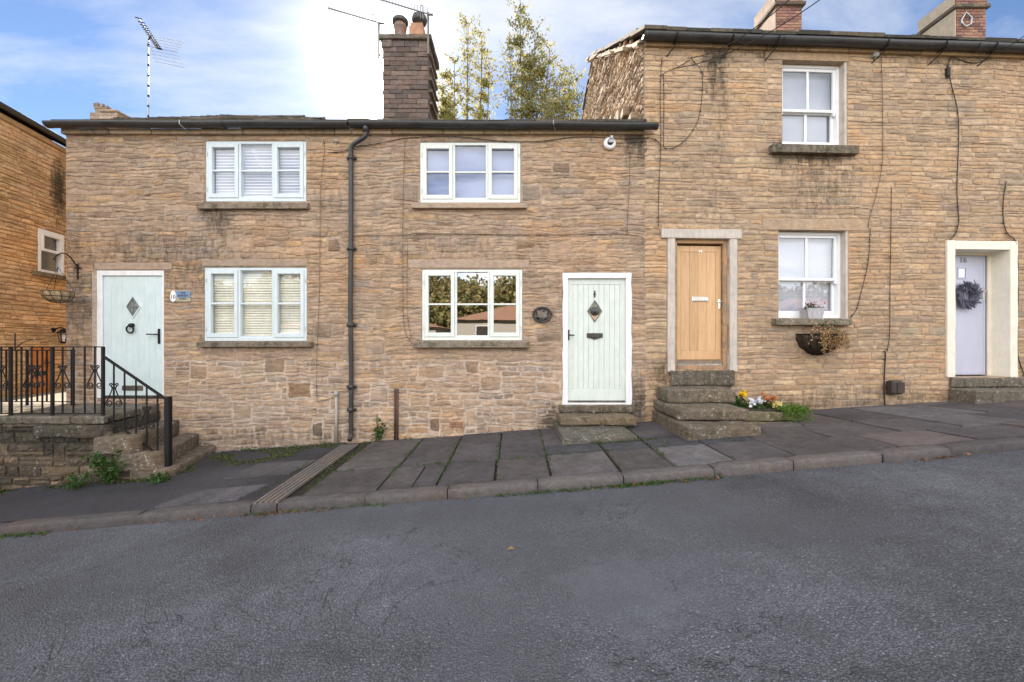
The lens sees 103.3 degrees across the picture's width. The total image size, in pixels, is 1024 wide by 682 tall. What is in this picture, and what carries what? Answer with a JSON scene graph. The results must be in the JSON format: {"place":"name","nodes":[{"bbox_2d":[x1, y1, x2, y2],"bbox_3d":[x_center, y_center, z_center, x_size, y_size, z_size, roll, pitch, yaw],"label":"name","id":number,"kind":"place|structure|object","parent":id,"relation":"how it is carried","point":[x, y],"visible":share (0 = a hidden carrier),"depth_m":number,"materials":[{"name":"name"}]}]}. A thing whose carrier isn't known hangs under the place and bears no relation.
{"place":"outdoors","nodes":[
{"label":"outdoors","id":0,"kind":"place"},
{"bbox_2d":[2,390,65,403],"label":"side path","id":1,"kind":"structure","parent":0,"point":[57,395],"depth_m":7.00,"materials":[{"name":"beige concrete"}]},
{"bbox_2d":[0,442,345,521],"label":"footway","id":2,"kind":"structure","parent":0,"point":[37,502],"depth_m":4.85,"materials":[{"name":"asphalt"}]},
{"bbox_2d":[56,470,92,490],"bbox_3d":[-5.449,1.763,5.081,0.293,0.313,0.330,0,0,-30],"label":"weed","id":3,"kind":"object","parent":2,"relation":"on","point":[75,483],"visible":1,"depth_m":5.06,"materials":[{"name":"green plant"}]},
{"bbox_2d":[80,448,127,485],"bbox_3d":[-5.179,1.600,5.165,0.482,0.495,0.486,0,0,-35],"label":"weed","id":4,"kind":"object","parent":2,"relation":"on","point":[102,463],"visible":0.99,"depth_m":5.12,"materials":[{"name":"green plant"}]},
{"bbox_2d":[145,470,179,484],"bbox_3d":[-4.422,1.761,5.080,0.380,0.265,0.233,0,0,18],"label":"weed","id":5,"kind":"object","parent":2,"relation":"on","point":[160,478],"visible":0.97,"depth_m":5.09,"materials":[{"name":"green plant"}]},
{"bbox_2d":[0,442,338,494],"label":"moss","id":6,"kind":"object","parent":2,"relation":"on","point":[218,460],"visible":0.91,"depth_m":5.86,"materials":[{"name":"green plant"}]},
{"bbox_2d":[155,460,316,507],"bbox_3d":[-3.146,1.693,4.852,0.865,0.171,1.494,0,0,13],"label":"pavement patch","id":7,"kind":"object","parent":2,"relation":"on","point":[194,497],"visible":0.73,"depth_m":4.54,"materials":[{"name":"grey concrete"}]},
{"bbox_2d":[215,444,307,452],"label":"wall foot gravel","id":8,"kind":"structure","parent":2,"relation":"on","point":[258,448],"depth_m":6.33,"materials":[{"name":"grey gravel"}]},
{"bbox_2d":[7,433,673,521],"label":"pavement","id":9,"kind":"structure","parent":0,"point":[301,491],"depth_m":4.89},
{"bbox_2d":[0,403,216,489],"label":"stone staircase","id":10,"kind":"structure","parent":9,"relation":"on","point":[36,450],"depth_m":5.29,"materials":[{"name":"grey stone"}]},
{"bbox_2d":[2,333,74,405],"bbox_3d":[-7.954,0.458,6.200,2.488,1.155,0.036,0,0,0],"label":"iron railing","id":11,"kind":"object","parent":10,"relation":"on","point":[27,401],"visible":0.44,"depth_m":6.19,"materials":[{"name":"black metal"}]},
{"bbox_2d":[0,346,171,466],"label":"iron railing","id":12,"kind":"object","parent":10,"relation":"on","point":[167,427],"visible":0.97,"depth_m":5.35,"materials":[{"name":"black metal"}]},
{"bbox_2d":[252,443,358,504],"bbox_3d":[-2.482,1.615,5.150,0.275,0.087,2.140,0,0,0],"label":"drain channel","id":13,"kind":"object","parent":9,"relation":"on","point":[285,489],"visible":1,"depth_m":4.81,"materials":[{"name":"stone"}]},
{"bbox_2d":[0,450,1023,681],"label":"road","id":14,"kind":"structure","parent":0,"point":[909,571],"depth_m":2.46,"materials":[{"name":"grey asphalt"}]},
{"bbox_2d":[0,474,725,537],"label":"gutter grass","id":15,"kind":"structure","parent":14,"relation":"on","point":[622,486],"depth_m":4.01,"materials":[{"name":"green plant"}]},
{"bbox_2d":[3,453,970,536],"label":"curb","id":16,"kind":"structure","parent":14,"relation":"on","point":[942,457],"depth_m":4.01,"materials":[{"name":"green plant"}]},
{"bbox_2d":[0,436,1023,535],"bbox_3d":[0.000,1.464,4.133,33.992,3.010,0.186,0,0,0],"label":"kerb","id":17,"kind":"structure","parent":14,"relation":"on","point":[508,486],"depth_m":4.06,"materials":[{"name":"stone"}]},
{"bbox_2d":[0,0,1023,147],"label":"sky","id":18,"kind":"structure","parent":0,"point":[59,58],"materials":[{"name":"blue"}]},
{"bbox_2d":[303,400,1023,494],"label":"pavement","id":19,"kind":"structure","parent":0,"point":[877,427],"depth_m":4.89,"materials":[{"name":"grey stone"}]},
{"bbox_2d":[370,415,386,441],"bbox_3d":[-2.079,1.369,6.309,0.226,0.426,0.202,0,0,-38],"label":"weed","id":20,"kind":"object","parent":19,"relation":"on","point":[377,429],"visible":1,"depth_m":6.31,"materials":[{"name":"green plant"}]},
{"bbox_2d":[255,427,745,495],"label":"joint weeds","id":21,"kind":"object","parent":19,"relation":"on","point":[447,463],"visible":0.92,"depth_m":4.94,"materials":[{"name":"green plant"}]},
{"bbox_2d":[554,405,636,444],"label":"doorsteps","id":22,"kind":"object","parent":19,"relation":"on","point":[578,424],"visible":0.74,"depth_m":5.93,"materials":[{"name":"stone"}]},
{"bbox_2d":[734,403,801,424],"bbox_3d":[3.682,1.173,6.065,0.894,0.376,0.774,0,0,0],"label":"stone planter","id":23,"kind":"object","parent":19,"relation":"on","point":[764,416],"visible":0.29,"depth_m":5.70,"materials":[{"name":"stone"}]},
{"bbox_2d":[729,390,749,407],"bbox_3d":[3.365,0.883,5.982,0.346,0.328,0.259,0,0,0],"label":"yellow flower plant","id":24,"kind":"object","parent":23,"relation":"in","point":[739,401],"visible":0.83,"depth_m":5.97,"materials":[{"name":"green plant"}]},
{"bbox_2d":[742,396,767,409],"bbox_3d":[3.544,0.934,5.912,0.400,0.259,0.257,0,0,0],"label":"white flower plant","id":25,"kind":"object","parent":23,"relation":"in","point":[756,402],"visible":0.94,"depth_m":5.90,"materials":[{"name":"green plant"}]},
{"bbox_2d":[760,391,777,407],"bbox_3d":[3.802,0.886,6.036,0.342,0.300,0.254,0,0,0],"label":"orange flower plant","id":26,"kind":"object","parent":23,"relation":"in","point":[769,400],"visible":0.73,"depth_m":6.00,"materials":[{"name":"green plant"}]},
{"bbox_2d":[770,401,781,409],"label":"pale flower plant","id":27,"kind":"object","parent":23,"relation":"in","point":[776,404],"visible":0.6,"depth_m":5.83,"materials":[{"name":"yellow plant"}]},
{"bbox_2d":[767,402,813,422],"bbox_3d":[3.996,1.053,5.770,0.525,0.326,0.466,0,0,0],"label":"trailing plant","id":28,"kind":"object","parent":23,"relation":"in","point":[787,408],"visible":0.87,"depth_m":5.69,"materials":[{"name":"green plant"}]},
{"bbox_2d":[947,377,1023,403],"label":"doorsteps","id":29,"kind":"object","parent":19,"relation":"on","point":[973,390],"visible":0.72,"depth_m":6.51,"materials":[{"name":"stone"}]},
{"bbox_3d":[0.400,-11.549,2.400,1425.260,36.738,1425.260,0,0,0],"label":"ground","id":30,"kind":"structure","parent":0,"visible":0},
{"bbox_2d":[0,101,65,398],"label":"stone house","id":31,"kind":"structure","parent":30,"relation":"on","point":[32,199],"depth_m":7.52,"materials":[{"name":"stone"}]},
{"bbox_2d":[33,347,49,393],"bbox_3d":[-9.002,0.610,7.731,0.119,0.980,0.429,0,0,-13],"label":"door","id":32,"kind":"structure","parent":31,"relation":"in","point":[34,348],"depth_m":7.74,"materials":[{"name":"orange paint"}]},
{"bbox_2d":[38,228,63,275],"bbox_3d":[-9.062,-1.725,7.927,0.112,0.830,0.577,0,0,-13],"label":"window","id":33,"kind":"structure","parent":31,"relation":"in","point":[59,238],"depth_m":7.98,"materials":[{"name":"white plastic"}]},
{"bbox_2d":[50,327,65,343],"bbox_3d":[-8.921,-0.114,8.000,0.281,0.331,0.210,0,0,-13],"label":"wall lantern","id":34,"kind":"object","parent":31,"relation":"attached to","point":[61,331],"depth_m":7.97,"materials":[{"name":"black metal"}]},
{"bbox_2d":[90,102,129,128],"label":"stone house","id":35,"kind":"structure","parent":30,"relation":"on","point":[102,111],"depth_m":17.40,"materials":[{"name":"stone"}]},
{"bbox_2d":[42,114,367,450],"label":"stone cottage","id":36,"kind":"structure","parent":30,"relation":"on","point":[232,226],"depth_m":6.40,"materials":[{"name":"stone"}]},
{"bbox_2d":[53,253,80,278],"bbox_3d":[-6.855,-1.164,6.224,0.100,0.379,0.343,0,0,0],"label":"basket bracket","id":37,"kind":"object","parent":36,"relation":"attached to","point":[77,267],"visible":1,"depth_m":6.38,"materials":[{"name":"black metal"}]},
{"bbox_2d":[40,267,75,302],"bbox_3d":[-6.816,-0.839,6.080,0.358,0.543,0.358,0,0,0],"label":"hanging basket","id":38,"kind":"object","parent":37,"relation":"hanging from","point":[57,296],"visible":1,"depth_m":6.00,"materials":[{"name":"beige metal"}]},
{"bbox_2d":[97,270,163,397],"bbox_3d":[-6.035,-0.105,6.419,1.060,2.020,0.142,0,0,0],"label":"door","id":39,"kind":"structure","parent":36,"relation":"in","point":[130,304],"depth_m":6.42,"materials":[{"name":"green paint"}]},
{"bbox_2d":[135,17,183,117],"bbox_3d":[-9.283,-6.462,10.297,0.833,3.518,1.371,0,0,-4],"label":"tv aerial","id":40,"kind":"object","parent":36,"relation":"attached to","point":[153,41],"visible":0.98,"depth_m":10.34,"materials":[{"name":"black metal"}]},
{"bbox_2d":[170,291,190,301],"bbox_3d":[-5.229,-0.705,6.382,0.307,0.179,0.028,0,0,0],"label":"house sign","id":41,"kind":"object","parent":36,"relation":"attached to","point":[180,296],"visible":1,"depth_m":6.38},
{"bbox_2d":[206,141,305,201],"bbox_3d":[-4.050,-2.685,6.454,1.586,0.952,0.126,0,0,0],"label":"window","id":42,"kind":"structure","parent":36,"relation":"in","point":[239,164],"depth_m":6.46,"materials":[{"name":"white paint"}]},
{"bbox_2d":[205,268,306,340],"bbox_3d":[-4.055,-0.580,6.454,1.616,1.162,0.127,0,0,0],"label":"window","id":43,"kind":"structure","parent":36,"relation":"in","point":[238,316],"depth_m":6.50,"materials":[{"name":"white paint"}]},
{"bbox_2d":[316,140,332,401],"bbox_3d":[-2.951,-1.105,6.385,0.274,4.142,0.030,0,0,0],"label":"wall cable","id":44,"kind":"object","parent":36,"relation":"attached to","point":[319,287],"depth_m":6.38,"materials":[{"name":"brown plastic"}]},
{"bbox_2d":[436,9,502,119],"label":"tree","id":45,"kind":"object","parent":30,"relation":"on","point":[448,110],"visible":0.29,"depth_m":58.35,"materials":[{"name":"green plant"}]},
{"bbox_2d":[338,12,658,442],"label":"stone cottage","id":46,"kind":"structure","parent":30,"relation":"on","point":[485,352],"depth_m":6.40,"materials":[{"name":"stone"}]},
{"bbox_2d":[328,7,383,58],"bbox_3d":[-3.875,-7.771,10.182,1.747,1.698,0.261,0,0,22],"label":"tv aerial","id":47,"kind":"object","parent":46,"relation":"attached to","point":[379,24],"visible":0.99,"depth_m":9.90,"materials":[{"name":"grey metal"}]},
{"bbox_2d":[380,0,432,54],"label":"tv aerial","id":48,"kind":"object","parent":46,"relation":"attached to","point":[422,12],"visible":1,"depth_m":9.78,"materials":[{"name":"grey metal"}]},
{"bbox_2d":[401,134,412,343],"bbox_3d":[-1.659,-1.596,6.385,0.235,3.327,0.030,0,0,0],"label":"wall cable","id":49,"kind":"object","parent":46,"relation":"attached to","point":[402,243],"depth_m":6.38,"materials":[{"name":"black plastic"}]},
{"bbox_2d":[406,235,410,339],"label":"wall cable","id":50,"kind":"object","parent":46,"relation":"attached to","point":[407,291],"depth_m":6.38,"materials":[{"name":"brown plastic"}]},
{"bbox_2d":[420,143,519,202],"bbox_3d":[-0.660,-2.665,6.449,1.586,0.952,0.116,0,0,0],"label":"window","id":51,"kind":"structure","parent":46,"relation":"in","point":[449,172],"depth_m":6.50,"materials":[{"name":"beige paint"}]},
{"bbox_2d":[422,270,521,340],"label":"window","id":52,"kind":"structure","parent":46,"relation":"in","point":[458,305],"depth_m":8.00,"materials":[{"name":"beige paint"}]},
{"bbox_2d":[328,136,655,152],"bbox_3d":[-0.312,-3.095,6.385,5.168,0.270,0.031,0,0,0],"label":"wall cable","id":53,"kind":"object","parent":46,"relation":"attached to","point":[491,140],"depth_m":6.37,"materials":[{"name":"black plastic"}]},
{"bbox_2d":[361,233,643,241],"bbox_3d":[-0.228,-1.627,6.385,4.614,0.146,0.030,0,0,0],"label":"wall cable","id":54,"kind":"object","parent":46,"relation":"attached to","point":[502,234],"depth_m":6.38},
{"bbox_2d":[532,307,551,322],"bbox_3d":[0.475,-0.415,6.378,0.316,0.256,0.041,0,0,0],"label":"oval plaque","id":55,"kind":"object","parent":46,"relation":"attached to","point":[542,313],"visible":1,"depth_m":6.37,"materials":[{"name":"grey metal"}]},
{"bbox_2d":[562,273,631,404],"bbox_3d":[1.345,-0.036,6.435,1.106,2.082,0.130,0,0,0],"label":"door","id":56,"kind":"structure","parent":46,"relation":"in","point":[597,307],"depth_m":6.44,"materials":[{"name":"green paint"}]},
{"bbox_2d":[603,135,615,149],"bbox_3d":[1.535,-3.125,6.347,0.196,0.234,0.086,0,0,0],"label":"wall light","id":57,"kind":"object","parent":46,"relation":"attached to","point":[611,141],"visible":1,"depth_m":6.33,"materials":[{"name":"white plastic"}]},
{"bbox_2d":[625,136,629,232],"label":"wall cable","id":58,"kind":"object","parent":46,"relation":"attached to","point":[629,184],"depth_m":6.38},
{"bbox_2d":[497,0,563,118],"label":"tree","id":59,"kind":"object","parent":30,"relation":"on","point":[529,109],"visible":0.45,"depth_m":39.31,"materials":[{"name":"green plant"}]},
{"bbox_2d":[535,56,585,118],"bbox_3d":[4.762,-17.035,37.966,6.826,20.122,5.588,0,0,-30],"label":"tree","id":60,"kind":"object","parent":30,"relation":"on","point":[564,107],"visible":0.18,"depth_m":37.50,"materials":[{"name":"green plant"}]},
{"bbox_2d":[651,370,760,440],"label":"doorsteps","id":61,"kind":"object","parent":30,"relation":"on","point":[691,405],"visible":0.72,"depth_m":5.86,"materials":[{"name":"stone"}]},
{"bbox_2d":[581,0,931,421],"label":"stone cottage","id":62,"kind":"structure","parent":30,"relation":"on","point":[764,158],"depth_m":6.51,"materials":[{"name":"stone"}]},
{"bbox_2d":[658,61,661,226],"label":"wall cable","id":63,"kind":"object","parent":62,"relation":"attached to","point":[660,146],"depth_m":6.39,"materials":[{"name":"black plastic"}]},
{"bbox_2d":[663,58,702,148],"bbox_3d":[2.706,-3.765,6.412,0.643,1.470,0.030,0,0,-3],"label":"wall cable","id":64,"kind":"object","parent":62,"relation":"attached to","point":[699,111],"depth_m":6.41,"materials":[{"name":"black plastic"}]},
{"bbox_2d":[675,239,726,368],"bbox_3d":[3.021,-0.592,6.536,0.884,2.077,0.130,0,0,-3],"label":"door","id":65,"kind":"structure","parent":62,"relation":"in","point":[700,271],"depth_m":6.55,"materials":[{"name":"brown wood"}]},
{"bbox_2d":[687,0,788,58],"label":"overhead wire","id":66,"kind":"object","parent":62,"relation":"attached to","point":[744,34],"visible":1,"depth_m":5.10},
{"bbox_2d":[673,0,819,68],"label":"overhead wire","id":67,"kind":"object","parent":62,"relation":"attached to","point":[753,40],"visible":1,"depth_m":5.12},
{"bbox_2d":[778,232,839,317],"bbox_3d":[4.832,-1.077,6.691,1.121,1.409,0.142,0,0,-3],"label":"window","id":68,"kind":"structure","parent":62,"relation":"in","point":[789,242],"depth_m":6.75,"materials":[{"name":"white plastic"}]},
{"bbox_2d":[782,65,838,144],"bbox_3d":[4.853,-3.838,6.692,1.037,1.347,0.142,0,0,-2],"label":"window","id":69,"kind":"structure","parent":62,"relation":"in","point":[807,116],"depth_m":6.75,"materials":[{"name":"white plastic"}]},
{"bbox_2d":[799,300,829,318],"bbox_3d":[4.832,-0.511,6.497,0.430,0.304,0.237,0,0,-2],"label":"flower pot","id":70,"kind":"object","parent":62,"relation":"on","point":[811,310],"visible":0.99,"depth_m":6.43,"materials":[{"name":"white plastic"}]},
{"bbox_2d":[795,321,850,354],"bbox_3d":[4.905,-0.050,6.335,0.684,0.558,0.392,0,0,-3],"label":"hanging basket","id":71,"kind":"object","parent":62,"relation":"attached to","point":[822,341],"visible":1,"depth_m":6.26,"materials":[{"name":"black metal"}]},
{"bbox_2d":[850,228,870,317],"bbox_3d":[5.624,-1.095,6.540,0.339,1.450,0.030,0,0,-3],"label":"wall cable","id":72,"kind":"object","parent":62,"relation":"attached to","point":[864,275],"depth_m":6.54,"materials":[{"name":"black plastic"}]},
{"bbox_2d":[871,51,878,59],"bbox_3d":[5.863,-4.606,6.535,0.102,0.120,0.075,0,0,0],"label":"junction box","id":73,"kind":"object","parent":62,"relation":"attached to","point":[874,55],"visible":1,"depth_m":6.51,"materials":[{"name":"grey plastic"}]},
{"bbox_2d":[867,54,883,227],"bbox_3d":[5.880,-3.227,6.551,0.258,2.816,0.030,0,0,-3],"label":"wall cable","id":74,"kind":"object","parent":62,"relation":"attached to","point":[882,139],"depth_m":6.54,"materials":[{"name":"black plastic"}]},
{"bbox_2d":[883,351,885,404],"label":"wall cable","id":75,"kind":"object","parent":62,"relation":"attached to","point":[884,376],"depth_m":6.54,"materials":[{"name":"black plastic"}]},
{"bbox_2d":[887,187,891,350],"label":"wall cable","id":76,"kind":"object","parent":62,"relation":"attached to","point":[890,271],"depth_m":6.55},
{"bbox_2d":[886,380,904,393],"bbox_3d":[6.162,0.745,6.511,0.208,0.220,0.152,0,0,0],"label":"meter cover","id":77,"kind":"object","parent":62,"relation":"attached to","point":[895,386],"visible":1,"depth_m":6.46,"materials":[{"name":"brown plastic"}]},
{"bbox_2d":[681,0,1023,402],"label":"stone cottage","id":78,"kind":"structure","parent":30,"relation":"on","point":[983,250],"depth_m":6.64,"materials":[{"name":"stone"}]},
{"bbox_2d":[945,67,950,78],"bbox_3d":[7.101,-4.365,6.594,0.057,0.180,0.063,0,0,0],"label":"cable joint","id":79,"kind":"object","parent":78,"relation":"attached to","point":[947,72],"visible":1,"depth_m":6.58,"materials":[{"name":"black plastic"}]},
{"bbox_2d":[947,56,989,239],"bbox_3d":[7.545,-3.143,6.623,0.888,3.241,0.030,0,0,-3],"label":"wall cable","id":80,"kind":"object","parent":78,"relation":"attached to","point":[958,138],"depth_m":6.60,"materials":[{"name":"black plastic"}]},
{"bbox_2d":[955,253,990,375],"bbox_3d":[7.690,-0.457,6.904,0.977,2.105,0.144,0,0,-2],"label":"door","id":81,"kind":"structure","parent":78,"relation":"in","point":[973,326],"depth_m":6.90,"materials":[{"name":"purple paint"}]},
{"bbox_2d":[955,280,983,309],"bbox_3d":[7.681,-0.777,6.811,0.537,0.540,0.168,0,0,-3],"label":"door wreath","id":82,"kind":"object","parent":81,"relation":"attached to","point":[973,289],"depth_m":6.80,"materials":[{"name":"grey plant"}]},
{"bbox_2d":[1002,181,1023,375],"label":"wall cable","id":83,"kind":"object","parent":78,"relation":"attached to","point":[1004,190],"depth_m":6.64,"materials":[{"name":"black rubber"}]}
]}

